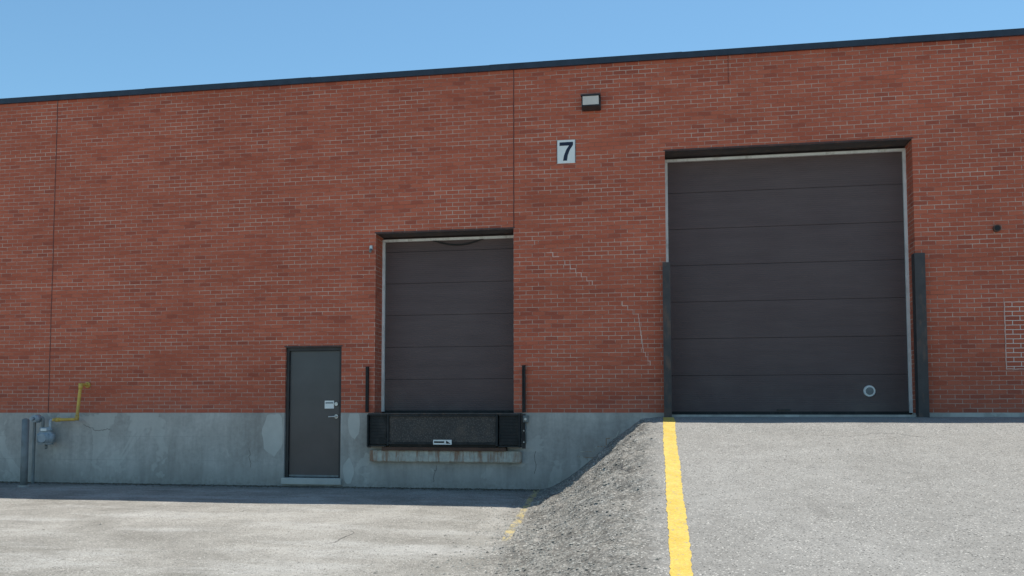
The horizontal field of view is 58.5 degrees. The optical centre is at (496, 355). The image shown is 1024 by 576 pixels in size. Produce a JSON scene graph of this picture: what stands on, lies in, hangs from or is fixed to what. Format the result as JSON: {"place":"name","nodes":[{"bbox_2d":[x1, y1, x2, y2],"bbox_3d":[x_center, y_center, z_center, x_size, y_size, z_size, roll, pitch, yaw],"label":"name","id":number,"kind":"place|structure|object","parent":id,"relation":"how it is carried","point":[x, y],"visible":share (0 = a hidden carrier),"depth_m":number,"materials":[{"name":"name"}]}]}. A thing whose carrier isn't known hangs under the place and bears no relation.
{"place":"outdoors","nodes":[
{"label":"outdoors","id":0,"kind":"place"},
{"bbox_2d":[0,417,1023,575],"bbox_3d":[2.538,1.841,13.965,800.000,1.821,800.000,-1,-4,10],"label":"ground","id":1,"kind":"structure","parent":0,"point":[856,508],"depth_m":9.16,"materials":[{"name":"grey asphalt"}]},
{"bbox_2d":[17,418,29,486],"bbox_3d":[-7.810,1.699,15.134,0.220,1.329,0.220,-1,-4,10],"label":"bollard","id":2,"kind":"object","parent":1,"relation":"on","point":[24,454],"visible":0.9,"depth_m":15.10,"materials":[{"name":"grey metal"}]},
{"bbox_2d":[0,481,538,491],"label":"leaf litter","id":3,"kind":"object","parent":1,"relation":"on","point":[185,485],"visible":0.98,"depth_m":14.93,"materials":[{"name":"brown plant"}]},
{"bbox_2d":[49,433,924,545],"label":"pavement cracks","id":4,"kind":"object","parent":1,"relation":"on","point":[548,494],"visible":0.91,"depth_m":10.53,"materials":[{"name":"black asphalt"}]},
{"bbox_2d":[0,28,1023,489],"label":"brick warehouse","id":5,"kind":"structure","parent":1,"relation":"on","point":[200,284],"depth_m":14.72,"materials":[{"name":"brick"}]},
{"bbox_2d":[29,382,90,483],"bbox_3d":[-7.472,1.333,15.624,0.957,1.780,0.285,0,-4,-3],"label":"gas meter","id":6,"kind":"object","parent":5,"relation":"attached to","point":[46,436],"visible":0.98,"depth_m":15.59,"materials":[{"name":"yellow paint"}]},
{"bbox_2d":[281,347,341,484],"bbox_3d":[-3.006,0.986,15.098,1.035,2.247,0.250,-1,-4,10],"label":"personnel door","id":7,"kind":"structure","parent":5,"relation":"in","point":[313,375],"depth_m":15.11,"materials":[{"name":"paint"}]},
{"bbox_2d":[365,366,368,411],"bbox_3d":[-2.105,0.543,14.850,0.055,0.740,0.069,-1,-4,10],"label":"dock door guide","id":8,"kind":"object","parent":5,"relation":"attached to","point":[367,392],"visible":1,"depth_m":14.85,"materials":[{"name":"black rubber"}]},
{"bbox_2d":[367,413,525,462],"bbox_3d":[-0.794,1.307,14.704,2.590,0.777,0.600,-1,-4,10],"label":"dock leveler","id":9,"kind":"object","parent":5,"relation":"attached to","point":[431,438],"visible":1,"depth_m":14.45,"materials":[{"name":"rubber"}]},
{"bbox_2d":[381,234,513,412],"bbox_3d":[-0.778,-0.523,15.135,2.290,2.943,0.100,-1,-4,10],"label":"dock overhead door","id":10,"kind":"structure","parent":5,"relation":"in","point":[448,302],"depth_m":15.13,"materials":[{"name":"black metal"}]},
{"bbox_2d":[522,365,525,411],"bbox_3d":[0.429,0.515,14.393,0.055,0.740,0.069,-1,-4,10],"label":"dock door guide","id":11,"kind":"object","parent":5,"relation":"attached to","point":[523,388],"visible":1,"depth_m":14.40,"materials":[{"name":"black rubber"}]},
{"bbox_2d":[523,415,528,442],"bbox_3d":[0.460,1.153,14.342,0.090,0.440,0.067,-1,-4,10],"label":"junction box","id":12,"kind":"object","parent":5,"relation":"attached to","point":[525,418],"visible":1,"depth_m":14.34,"materials":[{"name":"grey paint"}]},
{"bbox_2d":[557,140,575,163],"bbox_3d":[1.110,-3.246,14.531,0.300,0.375,0.014,-1,-4,10],"label":"address number sign","id":13,"kind":"object","parent":5,"relation":"attached to","point":[566,151],"visible":1,"depth_m":14.52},
{"bbox_2d":[581,93,600,111],"bbox_3d":[1.492,-4.005,14.416,0.310,0.235,0.199,-1,-4,10],"label":"wall lamp","id":14,"kind":"object","parent":5,"relation":"attached to","point":[591,102],"visible":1,"depth_m":14.35,"materials":[{"name":"white glass"}]},
{"bbox_2d":[662,262,671,416],"bbox_3d":[2.610,-0.228,13.968,0.215,2.410,0.218,-1,-4,10],"label":"door guard channel","id":15,"kind":"object","parent":5,"relation":"attached to","point":[667,342],"depth_m":13.91,"materials":[{"name":"metal"}]},
{"bbox_2d":[665,147,912,414],"bbox_3d":[4.482,-1.138,14.221,3.620,4.098,0.100,-1,-4,10],"label":"large overhead door","id":16,"kind":"structure","parent":5,"relation":"in","point":[790,293],"depth_m":14.20,"materials":[{"name":"black metal"}]},
{"bbox_2d":[911,253,929,416],"bbox_3d":[6.187,-0.283,13.324,0.245,2.440,0.218,-1,-4,10],"label":"door guard channel","id":17,"kind":"object","parent":5,"relation":"attached to","point":[920,336],"depth_m":13.28,"materials":[{"name":"metal"}]},
{"bbox_2d":[992,224,1000,231],"bbox_3d":[7.287,-1.857,13.309,0.104,0.104,0.053,-1,-4,10],"label":"exhaust vent pipe","id":18,"kind":"object","parent":5,"relation":"attached to","point":[996,228],"visible":1,"depth_m":13.29,"materials":[{"name":"metal"}]},
{"bbox_2d":[663,417,692,575],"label":"painted line","id":19,"kind":"object","parent":1,"relation":"on","point":[680,552],"visible":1,"depth_m":7.96,"materials":[{"name":"yellow paint"}]},
{"bbox_2d":[0,0,1023,98],"label":"sky","id":20,"kind":"structure","parent":0,"point":[48,47],"materials":[{"name":"blue"}]},
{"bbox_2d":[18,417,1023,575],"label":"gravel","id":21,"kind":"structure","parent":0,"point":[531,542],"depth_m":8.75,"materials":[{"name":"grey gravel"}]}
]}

